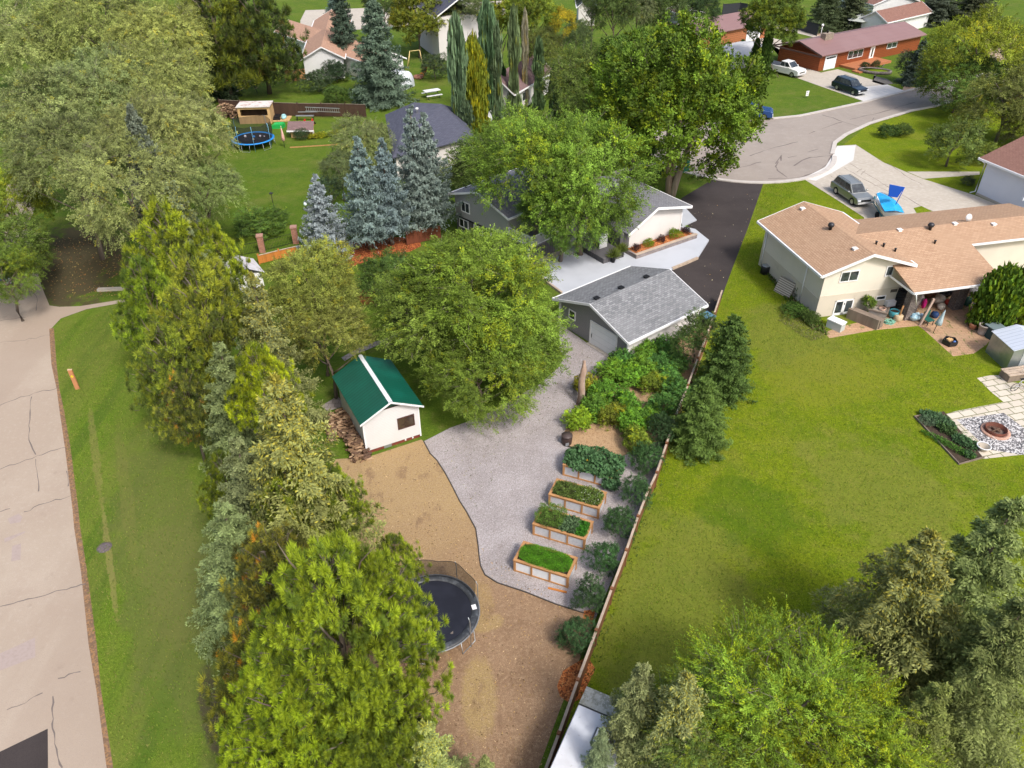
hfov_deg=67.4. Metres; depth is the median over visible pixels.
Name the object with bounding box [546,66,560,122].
poplar tree
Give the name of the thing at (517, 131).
elm tree
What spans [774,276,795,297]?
lattice panel
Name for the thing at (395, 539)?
pine tree
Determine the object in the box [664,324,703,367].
bush
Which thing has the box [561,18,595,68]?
ash tree
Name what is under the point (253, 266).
white shed
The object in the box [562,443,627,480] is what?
vegetable plants
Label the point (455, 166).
leafy tree
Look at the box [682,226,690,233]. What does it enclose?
planter bush
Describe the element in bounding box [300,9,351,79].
tan roof house
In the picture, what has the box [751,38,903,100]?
front driveway
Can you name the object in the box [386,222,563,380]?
ash tree
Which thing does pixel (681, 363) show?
garden bush
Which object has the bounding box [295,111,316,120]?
garden bench
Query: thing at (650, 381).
garden bush
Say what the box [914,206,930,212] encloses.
lawn island
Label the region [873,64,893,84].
dark path
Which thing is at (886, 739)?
leafy tree
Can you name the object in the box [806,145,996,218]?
concrete driveway
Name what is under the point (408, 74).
quonset shed
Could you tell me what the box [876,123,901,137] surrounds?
shrub
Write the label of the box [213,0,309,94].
pine tree
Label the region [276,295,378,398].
ash tree
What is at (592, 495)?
vegetable plants
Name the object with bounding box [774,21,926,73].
brown house
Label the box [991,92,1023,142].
ash tree
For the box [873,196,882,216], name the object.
boat trailer
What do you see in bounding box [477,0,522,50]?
maple tree
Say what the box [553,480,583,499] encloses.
vegetable plants
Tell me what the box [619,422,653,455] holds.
garden bush
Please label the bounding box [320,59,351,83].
shrub
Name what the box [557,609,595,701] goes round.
mulch patch
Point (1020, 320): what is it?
cedar tree
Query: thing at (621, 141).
elm tree
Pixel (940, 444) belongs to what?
bed border
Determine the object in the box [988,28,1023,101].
spruce tree
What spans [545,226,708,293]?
painted patio
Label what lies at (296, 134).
shrub
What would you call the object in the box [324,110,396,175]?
birch tree
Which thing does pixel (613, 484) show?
vegetable plants
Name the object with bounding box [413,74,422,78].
fire ring
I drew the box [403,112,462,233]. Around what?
blue spruce
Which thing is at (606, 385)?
garden bush
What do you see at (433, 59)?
leafy tree
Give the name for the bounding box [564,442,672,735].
weeds
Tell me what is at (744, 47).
tarp carport
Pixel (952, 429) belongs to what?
garden plants
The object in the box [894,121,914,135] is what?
shrub
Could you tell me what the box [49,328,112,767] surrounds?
alley edge
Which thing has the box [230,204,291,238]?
shrub
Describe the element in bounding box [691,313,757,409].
spruce tree
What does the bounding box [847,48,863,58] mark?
window
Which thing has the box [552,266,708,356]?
detached garage
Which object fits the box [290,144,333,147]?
garden edging
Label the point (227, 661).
pine tree
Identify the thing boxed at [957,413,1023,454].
pebble square
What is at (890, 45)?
window
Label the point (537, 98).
poplar tree
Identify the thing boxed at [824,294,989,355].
paver patio
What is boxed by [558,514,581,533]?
vegetable plants
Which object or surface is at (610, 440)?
wood chip bed
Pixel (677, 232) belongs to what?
planter bush
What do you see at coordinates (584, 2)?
ash tree
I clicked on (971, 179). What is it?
shrub
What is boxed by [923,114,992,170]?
crabapple tree
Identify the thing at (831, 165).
kerb
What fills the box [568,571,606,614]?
shrub
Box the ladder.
[305,107,339,112]
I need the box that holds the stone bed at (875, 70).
[858,67,891,74]
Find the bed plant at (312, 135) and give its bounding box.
[307,133,318,138]
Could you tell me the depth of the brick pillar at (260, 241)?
64.21 m
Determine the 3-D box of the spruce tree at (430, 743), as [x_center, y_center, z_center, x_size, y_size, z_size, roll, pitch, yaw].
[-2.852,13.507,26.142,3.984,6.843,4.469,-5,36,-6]
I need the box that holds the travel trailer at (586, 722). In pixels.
[550,687,625,767]
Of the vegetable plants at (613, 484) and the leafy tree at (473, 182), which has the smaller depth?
the vegetable plants at (613, 484)
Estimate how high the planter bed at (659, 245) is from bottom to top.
0.390 m
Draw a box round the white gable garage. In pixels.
[859,1,932,28]
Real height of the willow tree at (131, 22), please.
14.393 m
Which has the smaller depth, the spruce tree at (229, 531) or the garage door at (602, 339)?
the spruce tree at (229, 531)
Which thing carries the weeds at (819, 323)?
on the lawn at (905, 152)
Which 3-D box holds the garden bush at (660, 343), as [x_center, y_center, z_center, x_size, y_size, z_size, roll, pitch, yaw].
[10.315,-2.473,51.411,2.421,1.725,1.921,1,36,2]
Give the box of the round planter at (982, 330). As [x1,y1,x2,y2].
[977,322,988,335]
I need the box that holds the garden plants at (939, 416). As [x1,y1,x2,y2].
[919,408,957,428]
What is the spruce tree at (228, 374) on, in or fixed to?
on the verge
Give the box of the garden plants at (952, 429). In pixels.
[935,421,957,435]
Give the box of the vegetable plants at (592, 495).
[574,484,603,504]
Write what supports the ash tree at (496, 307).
on the ground at (280, 172)
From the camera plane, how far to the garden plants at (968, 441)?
44.07 m
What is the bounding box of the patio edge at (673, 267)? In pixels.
[542,257,698,293]
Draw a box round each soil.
[326,440,595,767]
[775,22,1014,89]
[917,411,982,462]
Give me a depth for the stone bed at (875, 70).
110.15 m
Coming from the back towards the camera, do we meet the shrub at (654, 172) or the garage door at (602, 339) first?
the shrub at (654, 172)
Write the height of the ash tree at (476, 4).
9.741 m
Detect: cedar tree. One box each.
[464,31,490,134]
[747,38,761,70]
[757,32,774,77]
[964,261,1023,327]
[1013,266,1023,325]
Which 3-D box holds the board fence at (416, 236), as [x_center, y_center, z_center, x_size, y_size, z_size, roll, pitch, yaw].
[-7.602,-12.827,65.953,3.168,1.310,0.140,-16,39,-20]
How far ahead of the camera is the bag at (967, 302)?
56.59 m
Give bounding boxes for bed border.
[914,414,984,464]
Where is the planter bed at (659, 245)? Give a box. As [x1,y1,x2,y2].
[625,227,697,258]
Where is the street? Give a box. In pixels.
[655,74,995,180]
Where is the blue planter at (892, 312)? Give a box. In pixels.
[888,308,899,318]
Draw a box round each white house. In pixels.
[416,0,497,58]
[970,136,1023,207]
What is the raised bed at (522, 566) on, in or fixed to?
on the gravel drive
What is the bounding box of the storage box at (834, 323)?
[826,315,846,332]
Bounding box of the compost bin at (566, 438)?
[561,431,572,445]
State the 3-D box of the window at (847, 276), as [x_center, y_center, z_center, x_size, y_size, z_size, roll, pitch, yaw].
[23.828,-7.597,54.216,1.450,0.850,0.047,-8,37,-10]
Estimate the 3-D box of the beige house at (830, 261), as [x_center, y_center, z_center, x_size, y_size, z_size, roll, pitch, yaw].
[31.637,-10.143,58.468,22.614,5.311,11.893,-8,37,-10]
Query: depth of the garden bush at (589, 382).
47.88 m
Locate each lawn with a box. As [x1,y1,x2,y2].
[555,98,1023,767]
[750,72,860,118]
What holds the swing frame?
on the ground at (280, 172)
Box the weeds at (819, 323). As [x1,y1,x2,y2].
[767,273,827,334]
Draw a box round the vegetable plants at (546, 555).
[519,544,572,571]
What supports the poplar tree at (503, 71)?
on the ground at (280, 172)
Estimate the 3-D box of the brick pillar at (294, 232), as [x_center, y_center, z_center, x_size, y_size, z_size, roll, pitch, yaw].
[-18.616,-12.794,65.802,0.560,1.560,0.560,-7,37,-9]
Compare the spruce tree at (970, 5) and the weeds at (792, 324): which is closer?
the weeds at (792, 324)
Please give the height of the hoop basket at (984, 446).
0.915 m
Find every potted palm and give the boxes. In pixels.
[605,246,621,262]
[613,242,629,256]
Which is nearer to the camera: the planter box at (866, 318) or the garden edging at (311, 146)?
the planter box at (866, 318)
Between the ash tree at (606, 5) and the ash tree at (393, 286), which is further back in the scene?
the ash tree at (606, 5)
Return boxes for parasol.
[280,126,284,147]
[933,310,945,332]
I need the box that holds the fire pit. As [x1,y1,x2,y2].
[980,422,1010,439]
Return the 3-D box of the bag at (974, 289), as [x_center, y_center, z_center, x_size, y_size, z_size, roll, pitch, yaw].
[34.691,-6.962,57.785,0.821,0.957,0.617,19,40,24]
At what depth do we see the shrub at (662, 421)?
43.49 m
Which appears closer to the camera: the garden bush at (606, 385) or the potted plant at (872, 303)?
the garden bush at (606, 385)
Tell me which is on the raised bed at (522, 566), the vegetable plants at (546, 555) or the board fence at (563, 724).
the vegetable plants at (546, 555)
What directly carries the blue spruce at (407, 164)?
on the ground at (280, 172)
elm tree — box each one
[458,97,604,236]
[510,103,666,255]
[511,176,614,261]
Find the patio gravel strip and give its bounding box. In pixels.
[532,251,559,266]
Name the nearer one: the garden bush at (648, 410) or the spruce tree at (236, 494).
the spruce tree at (236, 494)
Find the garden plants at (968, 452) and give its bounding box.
[961,449,976,458]
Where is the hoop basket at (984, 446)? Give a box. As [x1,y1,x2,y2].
[977,436,996,451]
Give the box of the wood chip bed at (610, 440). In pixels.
[564,332,706,455]
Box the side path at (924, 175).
[614,29,979,178]
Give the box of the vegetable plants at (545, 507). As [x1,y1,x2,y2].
[534,500,567,528]
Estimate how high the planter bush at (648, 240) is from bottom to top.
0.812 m
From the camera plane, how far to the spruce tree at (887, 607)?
27.78 m
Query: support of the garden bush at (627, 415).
on the wood chip bed at (610, 440)
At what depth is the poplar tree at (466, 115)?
84.44 m
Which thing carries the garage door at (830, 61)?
in the brown house at (853, 50)
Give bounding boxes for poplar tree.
[446,10,468,115]
[458,99,477,137]
[476,0,500,117]
[490,17,505,119]
[502,62,505,76]
[506,2,522,114]
[521,6,529,106]
[530,35,545,109]
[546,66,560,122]
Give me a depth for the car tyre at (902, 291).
55.96 m
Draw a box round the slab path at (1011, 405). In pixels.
[947,375,1023,458]
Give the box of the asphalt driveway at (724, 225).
[672,180,762,313]
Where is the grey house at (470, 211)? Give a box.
[448,165,612,259]
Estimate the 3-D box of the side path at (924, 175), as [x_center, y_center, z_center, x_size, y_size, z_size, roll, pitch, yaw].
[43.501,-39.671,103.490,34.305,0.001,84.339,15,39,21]
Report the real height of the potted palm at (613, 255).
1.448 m
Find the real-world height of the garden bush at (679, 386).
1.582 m
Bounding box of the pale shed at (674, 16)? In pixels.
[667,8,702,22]
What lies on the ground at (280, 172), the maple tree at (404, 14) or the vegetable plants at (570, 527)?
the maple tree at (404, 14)
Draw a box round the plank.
[548,587,566,592]
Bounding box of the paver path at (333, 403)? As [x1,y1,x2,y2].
[321,333,396,410]
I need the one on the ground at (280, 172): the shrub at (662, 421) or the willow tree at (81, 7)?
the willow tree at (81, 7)
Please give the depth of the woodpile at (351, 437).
44.07 m
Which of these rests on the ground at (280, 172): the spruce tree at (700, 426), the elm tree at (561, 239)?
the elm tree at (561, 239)
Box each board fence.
[218,99,366,116]
[257,245,300,264]
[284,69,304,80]
[405,225,440,244]
[545,290,722,767]
[722,2,749,14]
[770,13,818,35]
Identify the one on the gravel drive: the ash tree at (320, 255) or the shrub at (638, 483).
the shrub at (638, 483)
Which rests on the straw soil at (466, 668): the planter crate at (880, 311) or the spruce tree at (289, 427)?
the spruce tree at (289, 427)
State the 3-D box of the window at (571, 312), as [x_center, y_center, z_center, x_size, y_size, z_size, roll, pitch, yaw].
[4.193,-4.829,53.629,0.047,0.720,0.700,-25,43,-30]
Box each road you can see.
[0,184,124,767]
[300,1,504,29]
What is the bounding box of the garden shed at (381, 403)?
[332,355,423,451]
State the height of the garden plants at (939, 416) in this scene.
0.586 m
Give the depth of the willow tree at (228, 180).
58.48 m
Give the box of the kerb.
[651,69,1006,183]
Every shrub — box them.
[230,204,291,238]
[293,127,308,139]
[294,67,332,92]
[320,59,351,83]
[323,84,349,103]
[554,614,597,656]
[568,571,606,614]
[580,540,619,577]
[600,504,637,542]
[618,472,653,510]
[626,440,665,475]
[640,164,664,178]
[646,410,681,448]
[779,300,808,318]
[797,309,820,326]
[860,62,870,66]
[871,60,880,66]
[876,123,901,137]
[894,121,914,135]
[961,175,975,185]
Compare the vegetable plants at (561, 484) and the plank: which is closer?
the plank
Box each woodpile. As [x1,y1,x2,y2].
[216,102,237,118]
[322,412,342,441]
[332,407,372,462]
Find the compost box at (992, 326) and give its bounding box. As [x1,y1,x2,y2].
[984,322,1004,339]
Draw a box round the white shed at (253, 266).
[226,255,263,289]
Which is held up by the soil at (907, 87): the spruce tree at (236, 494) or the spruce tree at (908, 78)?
the spruce tree at (908, 78)
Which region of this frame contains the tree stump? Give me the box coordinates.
[576,360,586,405]
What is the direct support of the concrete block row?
on the ground at (280, 172)
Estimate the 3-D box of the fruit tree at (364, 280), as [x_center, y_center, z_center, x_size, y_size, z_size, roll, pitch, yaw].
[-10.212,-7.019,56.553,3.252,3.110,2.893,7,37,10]
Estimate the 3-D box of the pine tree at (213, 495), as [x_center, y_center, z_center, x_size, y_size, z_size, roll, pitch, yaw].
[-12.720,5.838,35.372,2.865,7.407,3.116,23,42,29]
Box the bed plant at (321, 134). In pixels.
[315,131,325,138]
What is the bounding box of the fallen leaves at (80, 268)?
[47,236,124,299]
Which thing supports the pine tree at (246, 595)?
on the ground at (280, 172)
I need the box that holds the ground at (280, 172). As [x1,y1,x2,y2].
[0,0,1023,767]
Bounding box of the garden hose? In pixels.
[884,318,894,324]
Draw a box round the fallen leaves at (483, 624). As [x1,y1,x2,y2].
[345,445,575,764]
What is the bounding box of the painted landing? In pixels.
[681,209,696,225]
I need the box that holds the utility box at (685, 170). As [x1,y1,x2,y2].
[677,160,689,172]
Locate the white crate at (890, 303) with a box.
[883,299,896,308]
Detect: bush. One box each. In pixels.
[317,148,362,201]
[560,404,594,431]
[571,372,597,391]
[579,392,611,423]
[586,377,622,404]
[591,355,624,381]
[597,400,628,430]
[607,347,633,365]
[612,386,642,409]
[613,362,648,389]
[616,407,651,439]
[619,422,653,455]
[625,353,659,372]
[631,243,640,250]
[631,338,658,356]
[636,368,671,397]
[636,404,664,428]
[643,238,653,246]
[643,390,679,417]
[647,349,677,378]
[651,333,677,354]
[655,361,685,390]
[656,234,664,241]
[657,376,690,399]
[662,347,692,375]
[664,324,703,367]
[669,227,684,238]
[677,307,720,361]
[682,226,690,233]
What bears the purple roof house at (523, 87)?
on the ground at (280, 172)
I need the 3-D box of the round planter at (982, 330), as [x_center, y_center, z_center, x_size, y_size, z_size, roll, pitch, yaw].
[32.934,-3.822,53.636,0.800,0.750,0.788,0,36,0]
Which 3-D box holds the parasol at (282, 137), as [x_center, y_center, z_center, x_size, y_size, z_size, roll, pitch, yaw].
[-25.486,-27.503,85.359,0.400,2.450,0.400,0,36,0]
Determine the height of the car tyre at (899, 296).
0.230 m
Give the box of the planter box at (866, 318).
[846,307,884,329]
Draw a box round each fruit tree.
[354,266,395,306]
[356,246,410,294]
[382,289,430,333]
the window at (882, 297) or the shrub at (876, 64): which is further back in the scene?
the shrub at (876, 64)
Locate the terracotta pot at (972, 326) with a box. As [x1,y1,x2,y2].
[969,322,976,329]
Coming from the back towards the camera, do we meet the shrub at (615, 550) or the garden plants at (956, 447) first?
the garden plants at (956, 447)
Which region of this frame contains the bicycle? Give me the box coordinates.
[1010,378,1023,390]
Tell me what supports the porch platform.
on the painted patio at (578, 271)
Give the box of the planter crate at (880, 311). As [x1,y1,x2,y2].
[868,305,889,320]
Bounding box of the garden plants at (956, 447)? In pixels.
[920,429,974,458]
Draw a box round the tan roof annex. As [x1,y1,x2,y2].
[273,19,406,76]
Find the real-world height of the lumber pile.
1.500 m
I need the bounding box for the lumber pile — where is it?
[999,365,1023,381]
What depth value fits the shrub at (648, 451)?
41.83 m
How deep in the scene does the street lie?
87.20 m
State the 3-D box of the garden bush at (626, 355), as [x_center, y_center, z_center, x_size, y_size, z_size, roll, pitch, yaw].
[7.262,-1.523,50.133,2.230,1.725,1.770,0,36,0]
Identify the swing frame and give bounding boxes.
[407,50,420,68]
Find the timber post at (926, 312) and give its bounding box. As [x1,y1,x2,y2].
[918,298,934,325]
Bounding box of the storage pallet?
[273,114,291,121]
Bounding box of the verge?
[53,303,268,767]
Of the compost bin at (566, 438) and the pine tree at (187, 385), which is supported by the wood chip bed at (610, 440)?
the compost bin at (566, 438)
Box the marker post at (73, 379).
[67,369,79,389]
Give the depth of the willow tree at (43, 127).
56.87 m
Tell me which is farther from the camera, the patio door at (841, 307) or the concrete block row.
the concrete block row
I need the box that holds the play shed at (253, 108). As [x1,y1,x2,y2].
[235,101,274,122]
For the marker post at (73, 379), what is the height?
1.540 m
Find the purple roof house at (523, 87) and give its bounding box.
[501,55,549,108]
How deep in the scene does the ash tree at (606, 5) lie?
108.08 m
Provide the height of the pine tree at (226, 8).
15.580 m
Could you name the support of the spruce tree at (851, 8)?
on the ground at (280, 172)
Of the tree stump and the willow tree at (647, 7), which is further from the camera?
the willow tree at (647, 7)
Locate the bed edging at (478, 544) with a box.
[423,441,583,612]
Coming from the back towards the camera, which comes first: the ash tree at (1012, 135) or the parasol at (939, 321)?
the ash tree at (1012, 135)
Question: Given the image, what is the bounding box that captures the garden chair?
[922,310,934,326]
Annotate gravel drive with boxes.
[424,325,665,617]
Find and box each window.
[397,414,414,429]
[459,218,468,229]
[461,201,469,214]
[568,309,575,320]
[839,270,859,282]
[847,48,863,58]
[876,295,886,300]
[884,266,893,276]
[886,41,897,48]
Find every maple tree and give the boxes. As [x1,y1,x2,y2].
[0,165,61,255]
[387,0,448,57]
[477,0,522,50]
[504,0,558,54]
[579,25,702,163]
[582,7,778,196]
[737,0,808,46]
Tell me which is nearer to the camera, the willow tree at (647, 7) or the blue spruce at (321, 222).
the blue spruce at (321, 222)
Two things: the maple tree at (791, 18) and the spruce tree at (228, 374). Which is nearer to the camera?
the spruce tree at (228, 374)
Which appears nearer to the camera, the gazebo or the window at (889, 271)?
the window at (889, 271)
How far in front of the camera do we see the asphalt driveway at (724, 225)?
68.11 m
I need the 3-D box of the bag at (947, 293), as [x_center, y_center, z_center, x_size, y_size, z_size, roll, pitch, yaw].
[32.792,-7.220,58.012,1.486,1.204,1.455,30,45,34]
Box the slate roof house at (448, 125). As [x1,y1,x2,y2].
[385,102,472,175]
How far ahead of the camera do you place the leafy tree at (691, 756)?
24.76 m
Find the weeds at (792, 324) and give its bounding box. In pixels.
[779,302,824,340]
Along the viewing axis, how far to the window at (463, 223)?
67.14 m
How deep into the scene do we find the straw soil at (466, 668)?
33.79 m
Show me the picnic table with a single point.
(432, 90)
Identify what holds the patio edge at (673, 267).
on the ground at (280, 172)
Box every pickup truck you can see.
[751,102,772,119]
[769,59,805,77]
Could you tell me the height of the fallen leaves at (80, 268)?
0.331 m
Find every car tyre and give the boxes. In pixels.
[896,293,905,297]
[897,288,907,295]
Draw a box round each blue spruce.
[295,173,360,259]
[336,135,402,252]
[358,137,418,244]
[394,105,449,232]
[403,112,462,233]
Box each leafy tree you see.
[0,197,57,294]
[0,239,46,321]
[317,173,344,207]
[419,52,446,79]
[439,135,508,189]
[454,132,497,176]
[459,172,496,188]
[634,650,799,767]
[656,592,915,767]
[722,645,962,767]
[894,48,918,81]
[960,141,1000,162]
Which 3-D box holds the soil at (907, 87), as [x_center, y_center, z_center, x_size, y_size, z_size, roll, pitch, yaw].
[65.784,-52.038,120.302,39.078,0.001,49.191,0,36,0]
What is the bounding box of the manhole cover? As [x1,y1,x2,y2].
[97,542,111,552]
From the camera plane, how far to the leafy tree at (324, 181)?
69.89 m
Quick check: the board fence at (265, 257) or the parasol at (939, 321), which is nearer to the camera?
the parasol at (939, 321)
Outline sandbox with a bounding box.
[272,122,285,128]
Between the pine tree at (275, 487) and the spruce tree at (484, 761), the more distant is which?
the pine tree at (275, 487)
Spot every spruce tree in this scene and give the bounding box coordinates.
[122,102,200,248]
[158,180,255,354]
[183,0,243,103]
[185,501,284,692]
[199,341,303,513]
[209,436,296,589]
[230,371,399,651]
[232,271,331,449]
[323,0,336,13]
[328,0,357,49]
[347,0,420,111]
[397,718,475,767]
[475,754,495,767]
[579,727,618,767]
[597,661,659,767]
[615,668,724,767]
[659,376,733,466]
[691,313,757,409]
[771,525,970,764]
[805,0,846,33]
[816,681,959,767]
[828,0,873,30]
[835,495,1023,766]
[861,595,1023,767]
[893,38,929,87]
[924,0,962,28]
[947,0,1002,30]
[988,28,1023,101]
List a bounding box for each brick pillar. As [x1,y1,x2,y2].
[255,233,265,252]
[290,225,298,243]
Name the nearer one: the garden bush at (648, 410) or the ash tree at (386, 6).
the garden bush at (648, 410)
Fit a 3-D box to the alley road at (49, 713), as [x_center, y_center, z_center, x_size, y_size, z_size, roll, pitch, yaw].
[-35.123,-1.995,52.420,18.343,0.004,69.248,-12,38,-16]
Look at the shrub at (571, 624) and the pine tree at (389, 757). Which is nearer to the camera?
the pine tree at (389, 757)
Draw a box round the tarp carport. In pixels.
[708,41,772,70]
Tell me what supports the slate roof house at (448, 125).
on the ground at (280, 172)
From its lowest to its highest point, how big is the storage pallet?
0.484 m
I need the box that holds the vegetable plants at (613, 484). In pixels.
[601,478,620,490]
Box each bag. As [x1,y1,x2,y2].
[910,312,920,320]
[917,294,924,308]
[921,298,926,308]
[925,292,938,297]
[930,311,939,317]
[933,293,945,304]
[937,303,945,309]
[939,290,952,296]
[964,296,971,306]
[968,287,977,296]
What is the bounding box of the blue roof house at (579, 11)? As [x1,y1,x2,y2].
[575,0,594,25]
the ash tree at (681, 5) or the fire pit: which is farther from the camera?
the ash tree at (681, 5)
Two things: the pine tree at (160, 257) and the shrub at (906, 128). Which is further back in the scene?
the shrub at (906, 128)
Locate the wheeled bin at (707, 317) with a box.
[698,311,715,329]
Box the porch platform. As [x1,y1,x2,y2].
[576,237,623,263]
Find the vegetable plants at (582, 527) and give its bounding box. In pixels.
[575,520,590,536]
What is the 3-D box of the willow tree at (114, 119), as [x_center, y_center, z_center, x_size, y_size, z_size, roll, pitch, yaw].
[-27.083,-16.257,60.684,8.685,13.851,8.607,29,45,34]
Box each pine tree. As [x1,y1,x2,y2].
[108,252,187,351]
[120,191,237,320]
[123,316,225,435]
[145,248,269,402]
[152,369,224,460]
[158,0,284,97]
[189,215,262,302]
[195,448,246,518]
[196,615,325,754]
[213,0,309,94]
[214,636,402,767]
[217,517,333,636]
[223,338,314,439]
[240,526,454,767]
[250,448,350,556]
[307,461,380,540]
[319,665,442,767]
[375,531,431,600]
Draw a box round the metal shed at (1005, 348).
[985,324,1023,367]
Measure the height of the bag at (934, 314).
0.541 m
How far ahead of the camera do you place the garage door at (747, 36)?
126.83 m
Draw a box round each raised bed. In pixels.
[513,541,577,587]
[532,508,593,549]
[548,478,606,518]
[562,460,611,484]
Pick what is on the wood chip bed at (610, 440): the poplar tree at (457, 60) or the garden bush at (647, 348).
the garden bush at (647, 348)
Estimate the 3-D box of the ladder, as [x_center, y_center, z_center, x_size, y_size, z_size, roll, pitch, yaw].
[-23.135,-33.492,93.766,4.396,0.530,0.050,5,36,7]
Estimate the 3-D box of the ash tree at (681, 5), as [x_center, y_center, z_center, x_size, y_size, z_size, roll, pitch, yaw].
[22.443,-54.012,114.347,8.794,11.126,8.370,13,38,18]
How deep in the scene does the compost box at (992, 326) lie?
53.12 m
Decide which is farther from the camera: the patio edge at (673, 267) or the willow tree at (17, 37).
the willow tree at (17, 37)
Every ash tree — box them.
[257,232,364,376]
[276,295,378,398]
[360,0,400,39]
[360,249,508,367]
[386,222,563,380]
[412,327,548,434]
[414,268,577,397]
[445,0,481,35]
[520,24,564,76]
[534,34,624,133]
[542,5,577,58]
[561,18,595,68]
[575,0,610,47]
[584,0,640,37]
[635,0,694,26]
[675,0,722,37]
[912,47,1008,116]
[914,0,1023,110]
[951,63,1023,142]
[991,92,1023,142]
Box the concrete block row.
[97,287,122,291]
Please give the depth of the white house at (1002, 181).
71.32 m
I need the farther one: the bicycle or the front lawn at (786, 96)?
the front lawn at (786, 96)
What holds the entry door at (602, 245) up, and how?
in the white garage wing
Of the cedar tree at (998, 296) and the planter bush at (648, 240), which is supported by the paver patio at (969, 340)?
the cedar tree at (998, 296)
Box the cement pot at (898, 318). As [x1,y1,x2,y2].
[893,305,903,321]
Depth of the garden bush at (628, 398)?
46.27 m
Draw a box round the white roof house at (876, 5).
[836,0,919,13]
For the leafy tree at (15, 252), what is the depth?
53.34 m
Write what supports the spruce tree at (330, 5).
on the ground at (280, 172)
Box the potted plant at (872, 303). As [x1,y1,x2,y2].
[861,294,877,308]
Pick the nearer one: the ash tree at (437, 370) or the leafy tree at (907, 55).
the ash tree at (437, 370)
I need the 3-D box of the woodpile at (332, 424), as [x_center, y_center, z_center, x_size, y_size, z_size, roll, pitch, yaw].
[-10.746,2.475,45.710,0.933,0.549,2.545,-14,38,-17]
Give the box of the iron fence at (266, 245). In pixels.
[236,234,292,254]
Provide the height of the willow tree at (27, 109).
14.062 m
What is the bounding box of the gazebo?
[846,13,866,29]
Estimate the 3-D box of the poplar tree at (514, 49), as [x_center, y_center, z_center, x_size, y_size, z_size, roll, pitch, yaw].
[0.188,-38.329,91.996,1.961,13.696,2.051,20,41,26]
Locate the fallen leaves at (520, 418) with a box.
[443,344,599,505]
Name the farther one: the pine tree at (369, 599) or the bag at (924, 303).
the bag at (924, 303)
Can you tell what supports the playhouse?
on the ground at (280, 172)
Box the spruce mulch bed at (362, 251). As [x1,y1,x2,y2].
[337,237,420,304]
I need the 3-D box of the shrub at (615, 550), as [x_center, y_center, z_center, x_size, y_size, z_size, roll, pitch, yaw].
[4.195,8.190,36.566,1.954,1.911,1.776,-1,36,-1]
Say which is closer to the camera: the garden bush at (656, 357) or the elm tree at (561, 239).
the garden bush at (656, 357)
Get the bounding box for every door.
[590,323,615,353]
[599,234,607,248]
[746,31,759,40]
[823,54,836,69]
[832,299,854,315]
[868,46,875,58]
[1018,353,1023,365]
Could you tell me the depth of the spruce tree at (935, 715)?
24.83 m
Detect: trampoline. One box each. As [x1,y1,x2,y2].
[228,115,275,151]
[391,559,479,664]
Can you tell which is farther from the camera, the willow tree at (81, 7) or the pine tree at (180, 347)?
the willow tree at (81, 7)
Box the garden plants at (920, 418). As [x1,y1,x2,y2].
[919,414,935,426]
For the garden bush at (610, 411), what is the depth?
45.24 m
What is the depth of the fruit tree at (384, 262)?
56.50 m
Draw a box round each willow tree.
[0,0,107,91]
[0,59,121,202]
[0,108,132,259]
[19,0,165,92]
[34,39,185,179]
[50,125,205,258]
[91,85,214,191]
[92,0,217,112]
[94,30,216,155]
[140,90,244,242]
[167,152,252,249]
[615,0,658,41]
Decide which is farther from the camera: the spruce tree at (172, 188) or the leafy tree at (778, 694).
the spruce tree at (172, 188)
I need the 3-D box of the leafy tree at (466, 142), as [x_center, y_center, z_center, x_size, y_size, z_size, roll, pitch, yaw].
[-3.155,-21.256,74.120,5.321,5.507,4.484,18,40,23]
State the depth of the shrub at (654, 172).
77.43 m
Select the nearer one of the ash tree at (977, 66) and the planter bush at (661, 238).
the planter bush at (661, 238)
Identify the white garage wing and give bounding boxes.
[593,176,692,248]
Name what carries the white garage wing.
on the ground at (280, 172)
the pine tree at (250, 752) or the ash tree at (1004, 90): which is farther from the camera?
the ash tree at (1004, 90)
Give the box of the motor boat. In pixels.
[875,184,904,215]
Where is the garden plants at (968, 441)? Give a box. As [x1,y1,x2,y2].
[951,433,979,451]
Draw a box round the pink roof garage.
[662,10,764,47]
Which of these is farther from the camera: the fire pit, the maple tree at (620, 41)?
the maple tree at (620, 41)
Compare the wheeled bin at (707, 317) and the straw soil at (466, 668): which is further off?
the wheeled bin at (707, 317)
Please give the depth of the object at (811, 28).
130.58 m
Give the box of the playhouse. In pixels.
[286,121,315,137]
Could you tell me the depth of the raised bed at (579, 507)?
39.92 m
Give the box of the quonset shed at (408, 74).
[394,69,414,88]
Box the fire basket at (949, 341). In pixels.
[942,336,957,346]
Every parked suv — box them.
[830,174,874,204]
[831,74,868,94]
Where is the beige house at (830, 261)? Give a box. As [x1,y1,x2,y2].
[757,201,1023,320]
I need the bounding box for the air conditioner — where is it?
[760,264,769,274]
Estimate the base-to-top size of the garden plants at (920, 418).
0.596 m
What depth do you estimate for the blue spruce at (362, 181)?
61.95 m
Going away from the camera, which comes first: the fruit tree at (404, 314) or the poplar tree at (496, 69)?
the fruit tree at (404, 314)
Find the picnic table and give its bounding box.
[421,88,442,99]
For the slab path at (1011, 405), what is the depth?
46.97 m
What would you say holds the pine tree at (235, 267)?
on the ground at (280, 172)

